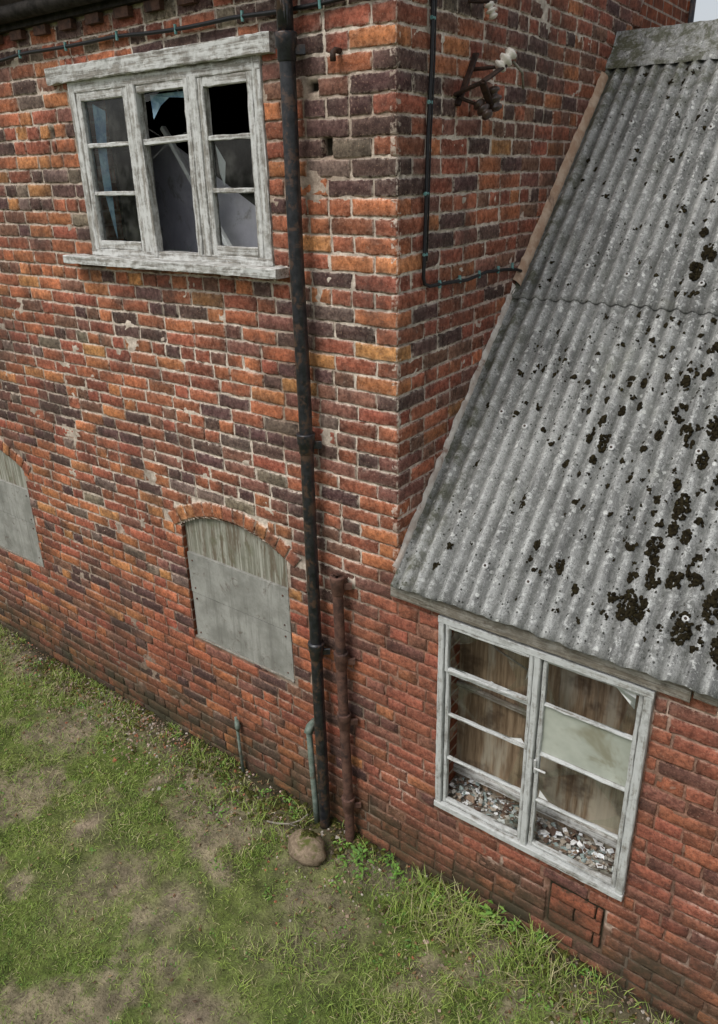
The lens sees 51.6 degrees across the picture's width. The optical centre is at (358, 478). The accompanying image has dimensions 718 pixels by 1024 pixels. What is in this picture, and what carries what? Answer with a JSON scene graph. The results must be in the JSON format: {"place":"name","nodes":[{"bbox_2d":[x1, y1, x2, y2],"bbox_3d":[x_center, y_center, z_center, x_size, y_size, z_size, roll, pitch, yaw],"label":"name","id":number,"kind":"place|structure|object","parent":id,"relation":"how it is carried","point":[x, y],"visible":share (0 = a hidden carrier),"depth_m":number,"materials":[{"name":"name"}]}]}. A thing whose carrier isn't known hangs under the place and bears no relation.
{"place":"outdoors","nodes":[
{"label":"outdoors","id":0,"kind":"place"},
{"bbox_2d":[0,479,34,523],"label":"boarding sheet","id":1,"kind":"object","parent":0,"point":[14,500],"visible":0.88,"depth_m":5.87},
{"bbox_2d":[187,551,290,631],"bbox_3d":[-0.740,0.679,4.547,0.846,0.288,0.018,14,27,33],"label":"boarding sheet","id":2,"kind":"object","parent":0,"point":[260,598],"visible":0.93,"depth_m":4.52,"materials":[{"name":"wood"}]},
{"bbox_2d":[0,522,681,1023],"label":"ground","id":3,"kind":"structure","parent":0,"point":[206,1006],"depth_m":4.13,"materials":[{"name":"plant"}]},
{"bbox_2d":[234,716,244,771],"bbox_3d":[-0.804,1.808,5.018,0.039,0.491,0.042,-15,26,-30],"label":"metal stake","id":4,"kind":"object","parent":3,"relation":"on","point":[237,725],"visible":0.89,"depth_m":4.99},
{"bbox_2d":[1,663,522,1023],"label":"lawn weeds","id":5,"kind":"object","parent":3,"relation":"on","point":[91,850],"visible":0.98,"depth_m":4.20,"materials":[{"name":"green plant"}]},
{"bbox_2d":[288,829,325,865],"bbox_3d":[-0.309,2.209,4.450,0.265,0.180,0.197,14,27,33],"label":"mossy stone","id":6,"kind":"object","parent":3,"relation":"on","point":[305,847],"visible":1,"depth_m":4.39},
{"bbox_2d":[22,660,598,1023],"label":"wall foot weeds","id":7,"kind":"object","parent":3,"relation":"on","point":[355,851],"depth_m":4.31,"materials":[{"name":"plant"}]},
{"bbox_2d":[1,629,662,1023],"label":"weeds","id":8,"kind":"object","parent":3,"relation":"on","point":[287,873],"visible":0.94,"depth_m":4.38,"materials":[{"name":"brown plant"}]},
{"bbox_2d":[0,629,673,1023],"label":"rubble scatter","id":9,"kind":"object","parent":3,"relation":"on","point":[480,1015],"visible":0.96,"depth_m":5.01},
{"bbox_2d":[0,0,717,1023],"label":"wall mortar","id":10,"kind":"object","parent":3,"relation":"on","point":[310,84],"depth_m":3.99,"materials":[{"name":"concrete"}]},
{"bbox_2d":[9,29,26,40],"bbox_3d":[-1.855,-2.412,4.042,0.108,0.043,0.032,14,27,33],"label":"corbel brick","id":11,"kind":"object","parent":10,"relation":"attached to","point":[18,35],"visible":1,"depth_m":4.02,"materials":[{"name":"brick"}]},
{"bbox_2d":[0,510,43,565],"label":"boarding sheet","id":12,"kind":"object","parent":10,"relation":"attached to","point":[19,536],"visible":0.88,"depth_m":6.03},
{"bbox_2d":[32,24,50,35],"bbox_3d":[-1.672,-2.365,3.918,0.108,0.043,0.032,14,27,33],"label":"corbel brick","id":13,"kind":"object","parent":10,"relation":"attached to","point":[41,30],"visible":1,"depth_m":3.90,"materials":[{"name":"brick"}]},
{"bbox_2d":[57,18,76,30],"bbox_3d":[-1.490,-2.319,3.795,0.108,0.043,0.032,14,27,33],"label":"corbel brick","id":14,"kind":"object","parent":10,"relation":"attached to","point":[66,24],"visible":1,"depth_m":3.78,"materials":[{"name":"brick"}]},
{"bbox_2d":[0,0,146,33],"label":"eaves board","id":15,"kind":"object","parent":10,"relation":"on","point":[100,6],"depth_m":3.73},
{"bbox_2d":[0,0,103,24],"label":"gutter","id":16,"kind":"object","parent":15,"relation":"attached to","point":[18,11],"depth_m":3.75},
{"bbox_2d":[84,12,103,25],"bbox_3d":[-1.308,-2.272,3.671,0.108,0.043,0.032,14,27,33],"label":"corbel brick","id":17,"kind":"object","parent":10,"relation":"attached to","point":[94,18],"visible":1,"depth_m":3.65,"materials":[{"name":"brick"}]},
{"bbox_2d":[86,100,123,239],"bbox_3d":[-0.911,-1.626,3.809,1.385,0.955,0.216,14,27,33],"label":"window reveal","id":18,"kind":"object","parent":10,"relation":"attached to","point":[108,224],"depth_m":4.26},
{"bbox_2d":[76,93,105,247],"bbox_3d":[-1.470,-1.680,4.092,0.041,0.785,0.044,14,27,33],"label":"stile","id":19,"kind":"object","parent":18,"relation":"on","point":[91,167],"visible":0.92,"depth_m":4.07,"materials":[{"name":"paint"}]},
{"bbox_2d":[88,141,128,148],"bbox_3d":[-1.316,-1.767,3.933,0.349,0.025,0.031,14,27,33],"label":"glazing bar","id":20,"kind":"object","parent":19,"relation":"attached to","point":[107,145],"visible":0.94,"depth_m":3.92,"materials":[{"name":"paint"}]},
{"bbox_2d":[95,191,134,195],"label":"glazing bar","id":21,"kind":"object","parent":19,"relation":"attached to","point":[116,193],"visible":0.94,"depth_m":4.01,"materials":[{"name":"paint"}]},
{"bbox_2d":[79,88,122,101],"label":"rail","id":22,"kind":"object","parent":18,"relation":"attached to","point":[115,93],"visible":0.94,"depth_m":3.83,"materials":[{"name":"paint"}]},
{"bbox_2d":[92,104,117,237],"bbox_3d":[-1.379,-1.671,4.072,0.110,0.690,0.025,14,27,33],"label":"torn film","id":23,"kind":"object","parent":22,"relation":"hanging from","point":[99,120],"visible":0.82,"depth_m":4.05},
{"bbox_2d":[101,240,141,250],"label":"rail","id":24,"kind":"object","parent":18,"relation":"on","point":[123,244],"visible":0.93,"depth_m":4.11,"materials":[{"name":"paint"}]},
{"bbox_2d":[121,87,145,250],"bbox_3d":[-1.157,-1.600,3.879,0.041,0.785,0.043,14,27,33],"label":"stile","id":25,"kind":"object","parent":18,"relation":"on","point":[131,149],"visible":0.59,"depth_m":3.86,"materials":[{"name":"paint"}]},
{"bbox_2d":[125,84,160,251],"bbox_3d":[-1.111,-1.596,3.859,0.062,0.800,0.073,14,27,33],"label":"mullion","id":26,"kind":"object","parent":18,"relation":"on","point":[147,234],"visible":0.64,"depth_m":3.84,"materials":[{"name":"paint"}]},
{"bbox_2d":[129,85,163,256],"bbox_3d":[-1.091,-1.572,3.832,0.073,0.817,0.048,14,27,33],"label":"casement stile","id":27,"kind":"object","parent":18,"relation":"on","point":[145,162],"visible":0.97,"depth_m":3.81,"materials":[{"name":"paint"}]},
{"bbox_2d":[136,80,182,93],"bbox_3d":[-0.945,-1.892,3.583,0.360,0.038,0.038,14,27,33],"label":"top rail","id":28,"kind":"object","parent":18,"relation":"attached to","point":[163,86],"visible":0.91,"depth_m":3.58,"materials":[{"name":"paint"}]},
{"bbox_2d":[143,134,187,145],"bbox_3d":[-0.943,-1.676,3.676,0.371,0.042,0.033,14,27,33],"label":"glazing bar","id":29,"kind":"object","parent":18,"relation":"attached to","point":[166,140],"visible":0.92,"depth_m":3.67,"materials":[{"name":"paint"}]},
{"bbox_2d":[150,91,183,117],"bbox_3d":[-0.927,-1.833,3.649,0.280,0.110,0.020,14,27,33],"label":"torn film","id":30,"kind":"object","parent":18,"relation":"attached to","point":[158,101],"visible":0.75,"depth_m":3.68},
{"bbox_2d":[182,78,203,254],"bbox_3d":[-0.799,-1.507,3.632,0.049,0.796,0.044,14,27,33],"label":"casement stile","id":31,"kind":"object","parent":18,"relation":"on","point":[196,207],"visible":0.64,"depth_m":3.62,"materials":[{"name":"paint"}]},
{"bbox_2d":[160,126,231,245],"bbox_3d":[-0.902,-1.614,4.168,0.590,0.689,0.032,19,30,40],"label":"loose batten","id":32,"kind":"object","parent":18,"relation":"attached to","point":[182,163],"visible":0.38,"depth_m":4.18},
{"bbox_2d":[186,75,212,255],"bbox_3d":[-0.749,-1.503,3.613,0.061,0.800,0.073,14,27,33],"label":"mullion","id":33,"kind":"object","parent":18,"relation":"on","point":[199,158],"visible":0.5,"depth_m":3.58,"materials":[{"name":"paint"}]},
{"bbox_2d":[197,77,221,254],"bbox_3d":[-0.715,-1.488,3.580,0.042,0.785,0.043,14,27,33],"label":"stile","id":34,"kind":"object","parent":18,"relation":"on","point":[208,145],"visible":0.94,"depth_m":3.56,"materials":[{"name":"paint"}]},
{"bbox_2d":[213,187,253,192],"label":"glazing bar","id":35,"kind":"object","parent":34,"relation":"attached to","point":[233,190],"visible":0.94,"depth_m":3.52,"materials":[{"name":"paint"}]},
{"bbox_2d":[215,145,225,185],"bbox_3d":[-0.661,-1.505,3.573,0.050,0.190,0.010,14,27,33],"label":"torn film","id":36,"kind":"object","parent":18,"relation":"attached to","point":[222,163],"visible":1,"depth_m":3.57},
{"bbox_2d":[202,72,245,87],"bbox_3d":[-0.598,-1.800,3.352,0.274,0.043,0.043,14,27,33],"label":"rail","id":37,"kind":"object","parent":18,"relation":"attached to","point":[223,80],"visible":0.93,"depth_m":3.34,"materials":[{"name":"paint"}]},
{"bbox_2d":[217,245,258,256],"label":"rail","id":38,"kind":"object","parent":18,"relation":"on","point":[243,251],"visible":0.93,"depth_m":3.62,"materials":[{"name":"paint"}]},
{"bbox_2d":[245,71,263,257],"bbox_3d":[-0.463,-1.423,3.408,0.041,0.785,0.043,14,27,33],"label":"stile","id":39,"kind":"object","parent":18,"relation":"on","point":[251,108],"visible":0.69,"depth_m":3.38,"materials":[{"name":"paint"}]},
{"bbox_2d":[208,133,249,140],"bbox_3d":[-0.592,-1.583,3.442,0.274,0.025,0.032,14,27,33],"label":"glazing bar","id":40,"kind":"object","parent":39,"relation":"attached to","point":[222,137],"visible":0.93,"depth_m":3.43,"materials":[{"name":"paint"}]},
{"bbox_2d":[113,5,133,19],"bbox_3d":[-1.126,-2.226,3.547,0.108,0.043,0.032,14,27,33],"label":"corbel brick","id":41,"kind":"object","parent":10,"relation":"attached to","point":[123,12],"visible":1,"depth_m":3.53,"materials":[{"name":"brick"}]},
{"bbox_2d":[143,0,163,12],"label":"corbel brick","id":42,"kind":"object","parent":10,"relation":"attached to","point":[151,6],"visible":1,"depth_m":3.41,"materials":[{"name":"brick"}]},
{"bbox_2d":[44,31,275,85],"bbox_3d":[-1.015,-1.998,3.563,1.615,0.084,0.056,14,27,33],"label":"window head board","id":43,"kind":"object","parent":10,"relation":"attached to","point":[245,45],"depth_m":3.45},
{"bbox_2d":[0,0,344,62],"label":"electric cable","id":44,"kind":"object","parent":10,"relation":"attached to","point":[242,15],"visible":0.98,"depth_m":3.38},
{"bbox_2d":[63,254,288,278],"bbox_3d":[-1.015,-1.130,3.917,1.655,0.054,0.136,14,27,33],"label":"window sill","id":45,"kind":"structure","parent":10,"relation":"attached to","point":[252,271],"depth_m":3.77,"materials":[{"name":"wood"}]},
{"bbox_2d":[92,248,272,266],"bbox_3d":[-0.952,-1.175,3.919,1.385,0.044,0.074,14,27,33],"label":"window frame bottom","id":46,"kind":"object","parent":45,"relation":"on","point":[182,256],"depth_m":3.86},
{"bbox_2d":[67,82,106,248],"bbox_3d":[-1.500,-1.703,4.123,0.058,0.875,0.073,14,27,33],"label":"window frame","id":47,"kind":"object","parent":46,"relation":"on","point":[80,148],"visible":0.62,"depth_m":4.08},
{"bbox_2d":[67,56,258,93],"bbox_3d":[-0.971,-1.945,3.602,1.385,0.059,0.074,14,27,33],"label":"window frame top","id":48,"kind":"object","parent":47,"relation":"on","point":[196,70],"depth_m":3.52,"materials":[{"name":"wood"}]},
{"bbox_2d":[251,55,274,265],"bbox_3d":[-0.419,-1.427,3.389,0.054,0.875,0.074,14,27,33],"label":"window frame","id":49,"kind":"object","parent":46,"relation":"on","point":[260,121],"visible":0.6,"depth_m":3.35,"materials":[{"name":"wood"}]},
{"bbox_2d":[177,0,198,5],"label":"corbel brick","id":50,"kind":"object","parent":10,"relation":"attached to","point":[184,2],"visible":1,"depth_m":3.30,"materials":[{"name":"brick"}]},
{"bbox_2d":[181,517,294,679],"bbox_3d":[-0.723,0.682,4.576,0.870,0.955,0.096,14,27,33],"label":"opening reveal","id":51,"kind":"object","parent":10,"relation":"attached to","point":[188,572],"visible":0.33,"depth_m":4.75,"materials":[{"name":"brick"}]},
{"bbox_2d":[185,518,287,587],"bbox_3d":[-0.735,0.405,4.454,0.866,0.341,0.024,14,27,33],"label":"boarding top","id":52,"kind":"object","parent":51,"relation":"attached to","point":[232,545],"visible":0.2,"depth_m":4.44,"materials":[{"name":"wood"}]},
{"bbox_2d":[193,592,293,679],"bbox_3d":[-0.732,0.974,4.666,0.846,0.339,0.020,14,27,33],"label":"boarding sheet","id":53,"kind":"object","parent":10,"relation":"attached to","point":[261,642],"visible":1,"depth_m":4.64,"materials":[{"name":"wood"}]},
{"bbox_2d":[196,634,294,682],"bbox_3d":[-0.726,1.131,4.740,0.862,0.018,0.052,14,27,33],"label":"sill edge","id":54,"kind":"object","parent":10,"relation":"attached to","point":[244,658],"visible":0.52,"depth_m":4.71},
{"bbox_2d":[274,0,330,828],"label":"drainpipe","id":55,"kind":"object","parent":10,"relation":"attached to","point":[289,48],"visible":0.99,"depth_m":3.51,"materials":[{"name":"black metal"}]},
{"bbox_2d":[304,718,319,823],"bbox_3d":[-0.271,1.809,4.574,0.078,0.764,0.097,14,27,33],"label":"overflow pipe","id":56,"kind":"object","parent":10,"relation":"attached to","point":[309,730],"visible":0.88,"depth_m":4.52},
{"bbox_2d":[330,47,341,61],"bbox_3d":[-0.094,-1.685,2.949,0.024,0.052,0.057,14,27,33],"label":"wall hook","id":57,"kind":"object","parent":10,"relation":"attached to","point":[334,51],"depth_m":2.94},
{"bbox_2d":[329,572,360,842],"bbox_3d":[-0.082,1.371,4.225,0.151,1.870,0.093,14,27,33],"label":"drainpipe","id":58,"kind":"object","parent":10,"relation":"attached to","point":[338,585],"visible":1,"depth_m":4.14,"materials":[{"name":"metal"}]},
{"bbox_2d":[434,799,624,901],"bbox_3d":[0.835,1.852,3.777,1.015,0.041,0.068,14,27,33],"label":"window sill","id":59,"kind":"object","parent":10,"relation":"attached to","point":[557,863],"visible":0.73,"depth_m":3.72,"materials":[{"name":"wood"}]},
{"bbox_2d":[435,622,445,801],"bbox_3d":[0.427,1.210,3.824,0.035,1.130,0.063,14,27,33],"label":"lean to frame","id":60,"kind":"object","parent":59,"relation":"on","point":[440,724],"visible":0.73,"depth_m":3.80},
{"bbox_2d":[445,796,516,836],"bbox_3d":[0.641,1.769,3.899,0.414,0.022,0.033,14,27,33],"label":"rail","id":61,"kind":"object","parent":59,"relation":"on","point":[484,817],"visible":0.98,"depth_m":3.89,"materials":[{"name":"grey paint"}]},
{"bbox_2d":[517,704,530,838],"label":"stile","id":62,"kind":"object","parent":59,"relation":"on","point":[523,769],"visible":0.63,"depth_m":3.60,"materials":[{"name":"grey paint"}]},
{"bbox_2d":[520,657,543,845],"bbox_3d":[0.825,1.312,3.551,0.033,1.130,0.058,14,27,33],"label":"lean to mullion","id":63,"kind":"object","parent":59,"relation":"on","point":[532,735],"visible":0.81,"depth_m":3.51},
{"bbox_2d":[528,660,548,844],"bbox_3d":[0.853,1.316,3.536,0.022,1.123,0.033,14,27,33],"label":"stile","id":64,"kind":"object","parent":59,"relation":"on","point":[539,743],"visible":1,"depth_m":3.50,"materials":[{"name":"grey paint"}]},
{"bbox_2d":[536,797,617,839],"bbox_3d":[1.029,1.606,3.523,0.400,0.017,0.025,14,27,33],"label":"glazing bar","id":65,"kind":"object","parent":64,"relation":"attached to","point":[578,818],"visible":0.99,"depth_m":3.51,"materials":[{"name":"grey paint"}]},
{"bbox_2d":[539,751,624,791],"bbox_3d":[1.022,1.342,3.414,0.400,0.017,0.025,14,27,33],"label":"glazing bar","id":66,"kind":"object","parent":64,"relation":"attached to","point":[582,771],"visible":0.98,"depth_m":3.40,"materials":[{"name":"grey paint"}]},
{"bbox_2d":[541,706,631,786],"bbox_3d":[1.022,1.206,3.364,0.405,0.270,0.001,14,27,33],"label":"frosted pane","id":67,"kind":"object","parent":66,"relation":"on","point":[601,752],"visible":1,"depth_m":3.36,"materials":[{"name":"white glass"}]},
{"bbox_2d":[544,702,632,740],"bbox_3d":[1.016,1.074,3.304,0.400,0.017,0.025,14,27,33],"label":"glazing bar","id":68,"kind":"object","parent":64,"relation":"attached to","point":[593,722],"visible":0.99,"depth_m":3.29,"materials":[{"name":"grey paint"}]},
{"bbox_2d":[531,839,610,885],"bbox_3d":[1.036,1.870,3.631,0.400,0.022,0.033,14,27,33],"label":"rail","id":69,"kind":"object","parent":59,"relation":"on","point":[573,862],"visible":0.98,"depth_m":3.62,"materials":[{"name":"grey paint"}]},
{"bbox_2d":[611,694,643,886],"bbox_3d":[1.192,1.403,3.306,0.022,1.123,0.033,14,27,33],"label":"stile","id":70,"kind":"object","parent":59,"relation":"on","point":[628,780],"visible":0.77,"depth_m":3.27,"materials":[{"name":"grey paint"}]},
{"bbox_2d":[614,696,654,894],"bbox_3d":[1.218,1.411,3.287,0.039,1.130,0.063,14,27,33],"label":"lean to frame","id":71,"kind":"object","parent":59,"relation":"on","point":[638,767],"visible":0.98,"depth_m":3.25,"materials":[{"name":"wood"}]},
{"bbox_2d":[391,586,692,702],"bbox_3d":[0.739,0.696,3.319,1.415,0.084,0.034,14,27,33],"label":"lean to fascia","id":72,"kind":"object","parent":10,"relation":"attached to","point":[683,693],"visible":0.62,"depth_m":3.25,"materials":[{"name":"wood"}]},
{"bbox_2d":[443,672,450,800],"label":"stile","id":73,"kind":"object","parent":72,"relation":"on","point":[447,732],"visible":0.98,"depth_m":3.84,"materials":[{"name":"grey paint"}]},
{"bbox_2d":[447,755,520,792],"bbox_3d":[0.635,1.500,3.788,0.414,0.017,0.025,14,27,33],"label":"glazing bar","id":74,"kind":"object","parent":73,"relation":"attached to","point":[486,774],"visible":0.99,"depth_m":3.78,"materials":[{"name":"grey paint"}]},
{"bbox_2d":[448,712,523,747],"bbox_3d":[0.628,1.242,3.682,0.414,0.017,0.025,14,27,33],"label":"glazing bar","id":75,"kind":"object","parent":73,"relation":"attached to","point":[489,731],"visible":1,"depth_m":3.67,"materials":[{"name":"grey paint"}]},
{"bbox_2d":[445,625,451,671],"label":"stile","id":76,"kind":"object","parent":72,"relation":"attached to","point":[448,647],"visible":0.93,"depth_m":3.62,"materials":[{"name":"grey paint"}]},
{"bbox_2d":[448,667,526,702],"bbox_3d":[0.614,0.983,3.563,0.414,0.021,0.033,14,27,33],"label":"rail","id":77,"kind":"object","parent":72,"relation":"attached to","point":[488,684],"visible":0.98,"depth_m":3.55,"materials":[{"name":"grey paint"}]},
{"bbox_2d":[449,672,526,704],"bbox_3d":[0.622,0.999,3.582,0.414,0.022,0.033,14,27,33],"label":"rail","id":78,"kind":"object","parent":72,"relation":"attached to","point":[487,688],"visible":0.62,"depth_m":3.57,"materials":[{"name":"grey paint"}]},
{"bbox_2d":[449,626,529,657],"bbox_3d":[0.608,0.751,3.467,0.414,0.022,0.033,14,27,33],"label":"rail","id":79,"kind":"object","parent":72,"relation":"attached to","point":[489,641],"visible":0.58,"depth_m":3.45,"materials":[{"name":"grey paint"}]},
{"bbox_2d":[526,655,533,704],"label":"stile","id":80,"kind":"object","parent":72,"relation":"attached to","point":[530,679],"visible":0.79,"depth_m":3.38,"materials":[{"name":"grey paint"}]},
{"bbox_2d":[438,614,656,698],"bbox_3d":[0.810,0.772,3.333,1.015,0.041,0.063,14,27,33],"label":"lean to frame top","id":81,"kind":"object","parent":72,"relation":"attached to","point":[557,660],"visible":0.73,"depth_m":3.28,"materials":[{"name":"wood"}]},
{"bbox_2d":[548,662,638,695],"bbox_3d":[1.010,0.849,3.211,0.400,0.022,0.032,14,27,33],"label":"rail","id":82,"kind":"object","parent":72,"relation":"attached to","point":[594,679],"visible":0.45,"depth_m":3.19,"materials":[{"name":"grey paint"}]},
{"bbox_2d":[618,688,635,708],"bbox_3d":[1.129,0.929,3.157,0.090,0.085,0.001,14,27,33],"label":"glass shard","id":83,"kind":"object","parent":82,"relation":"attached to","point":[630,698],"visible":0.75,"depth_m":3.15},
{"bbox_2d":[448,630,655,886],"bbox_3d":[0.890,1.274,3.640,1.015,1.210,0.216,14,27,33],"label":"window reveal","id":84,"kind":"object","parent":10,"relation":"attached to","point":[455,651],"depth_m":3.96,"materials":[{"name":"brick"}]},
{"bbox_2d":[456,680,526,715],"bbox_3d":[0.932,1.205,3.681,1.011,0.066,0.022,14,27,33],"label":"batten","id":85,"kind":"object","parent":84,"relation":"attached to","point":[495,699],"visible":0.41,"depth_m":3.83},
{"bbox_2d":[448,775,613,877],"bbox_3d":[0.910,1.811,3.867,1.120,0.001,0.180,14,27,33],"label":"ledge","id":86,"kind":"object","parent":84,"relation":"attached to","point":[556,848],"depth_m":3.87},
{"bbox_2d":[448,777,615,872],"bbox_3d":[0.908,1.791,3.851,0.993,0.070,0.176,14,27,33],"label":"ledge debris","id":87,"kind":"object","parent":86,"relation":"on","point":[542,834],"visible":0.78,"depth_m":3.81,"materials":[{"name":"stone"}]},
{"bbox_2d":[453,762,616,848],"bbox_3d":[0.945,1.715,3.892,1.010,0.052,0.032,14,27,33],"label":"batten","id":88,"kind":"object","parent":84,"relation":"attached to","point":[540,808],"visible":0.55,"depth_m":3.87,"materials":[{"name":"paint"}]},
{"bbox_2d":[456,633,638,849],"bbox_3d":[0.946,1.240,3.706,1.120,1.220,0.001,14,27,33],"label":"boarding","id":89,"kind":"object","parent":84,"relation":"attached to","point":[587,798],"depth_m":3.78,"materials":[{"name":"brown wood"}]},
{"bbox_2d":[693,692,717,706],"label":"lean to fascia","id":90,"kind":"object","parent":10,"relation":"attached to","point":[707,699],"visible":0.48,"depth_m":2.89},
{"bbox_2d":[0,0,717,1023],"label":"wall bricks","id":91,"kind":"object","parent":3,"relation":"on","point":[698,906],"depth_m":4.06,"materials":[{"name":"brick"}]},
{"bbox_2d":[389,0,642,572],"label":"gable wall bricks","id":92,"kind":"object","parent":3,"relation":"on","point":[413,15],"visible":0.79,"depth_m":3.57,"materials":[{"name":"brick"}]},
{"bbox_2d":[422,0,521,287],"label":"electric cable","id":93,"kind":"object","parent":92,"relation":"attached to","point":[430,101],"visible":1,"depth_m":3.14,"materials":[{"name":"plastic"}]},
{"bbox_2d":[468,0,497,19],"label":"insulator bracket","id":94,"kind":"object","parent":92,"relation":"attached to","point":[491,12],"visible":1,"depth_m":3.13,"materials":[{"name":"ceramic"}]},
{"bbox_2d":[453,47,524,120],"bbox_3d":[0.576,-1.722,3.256,0.201,0.286,0.322,14,27,33],"label":"insulator bracket","id":95,"kind":"object","parent":92,"relation":"attached to","point":[490,106],"visible":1,"depth_m":3.21,"materials":[{"name":"metal"}]},
{"bbox_2d":[395,0,643,546],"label":"gable wall mortar","id":96,"kind":"object","parent":92,"relation":"attached to","point":[545,6],"visible":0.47,"depth_m":3.59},
{"bbox_2d":[632,0,687,29],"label":"brick wall","id":97,"kind":"structure","parent":0,"point":[656,13],"depth_m":5.20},
{"bbox_2d":[694,0,717,21],"label":"sky","id":98,"kind":"structure","parent":0,"point":[705,10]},
{"label":"room floor","id":99,"kind":"structure","parent":0,"visible":0},
{"bbox_2d":[105,90,179,240],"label":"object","id":100,"kind":"object","parent":99,"relation":"on","point":[166,116],"depth_m":5.85,"materials":[{"name":"glass"}]},
{"bbox_2d":[115,144,257,251],"bbox_3d":[-1.060,-1.519,4.601,0.012,1.030,1.683,-20,29,-38],"label":"plasterboard","id":101,"kind":"object","parent":99,"relation":"on","point":[174,198],"visible":0.33,"depth_m":4.60,"materials":[{"name":"paint"}]},
{"bbox_2d":[174,83,254,204],"bbox_3d":[-0.229,-2.144,5.452,3.100,1.600,0.001,14,27,33],"label":"room back","id":102,"kind":"object","parent":99,"relation":"on","point":[229,109],"depth_m":5.84,"materials":[{"name":"black"}]},
{"label":"lean-to","id":103,"kind":"object","parent":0,"visible":0},
{"bbox_2d":[390,297,717,698],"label":"corrugated roof","id":104,"kind":"structure","parent":103,"relation":"attached to","point":[501,549],"depth_m":3.46,"materials":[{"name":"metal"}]},
{"bbox_2d":[392,283,515,568],"bbox_3d":[0.522,-0.306,3.868,0.017,1.255,1.254,14,27,33],"label":"verge fillet","id":105,"kind":"object","parent":104,"relation":"attached to","point":[439,463],"visible":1,"depth_m":3.83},
{"bbox_2d":[426,64,717,669],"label":"roof moss","id":106,"kind":"object","parent":104,"relation":"on","point":[630,613],"visible":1,"depth_m":3.26,"materials":[{"name":"plant"}]},
{"bbox_2d":[511,59,717,315],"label":"corrugated roof","id":107,"kind":"structure","parent":104,"relation":"on","point":[589,220],"depth_m":4.00,"materials":[{"name":"concrete"}]},
{"bbox_2d":[513,71,607,285],"bbox_3d":[1.177,-1.743,4.278,0.033,1.148,1.153,14,27,33],"label":"verge fillet","id":108,"kind":"object","parent":107,"relation":"attached to","point":[541,224],"visible":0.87,"depth_m":4.25,"materials":[{"name":"concrete"}]},
{"bbox_2d":[605,19,717,68],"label":"ridge capping","id":109,"kind":"object","parent":107,"relation":"on","point":[684,42],"visible":0.92,"depth_m":4.33,"materials":[{"name":"concrete"}]},
{"bbox_3d":[-0.480,-5.011,6.298,6.380,1.633,1.896,14,27,33],"label":"back of the main roof","id":110,"kind":"object","parent":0,"visible":0},
{"bbox_2d":[688,0,695,22],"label":"drainpipe","id":111,"kind":"object","parent":110,"relation":"attached to","point":[691,11],"depth_m":5.63,"materials":[{"name":"black metal"}]},
{"bbox_3d":[-2.851,0.160,6.031,0.870,0.960,0.096,14,27,33],"label":"inner side of opening","id":112,"kind":"object","parent":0,"visible":0},
{"bbox_2d":[0,450,26,488],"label":"boarding top","id":113,"kind":"object","parent":112,"relation":"attached to","point":[11,471],"visible":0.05,"depth_m":5.79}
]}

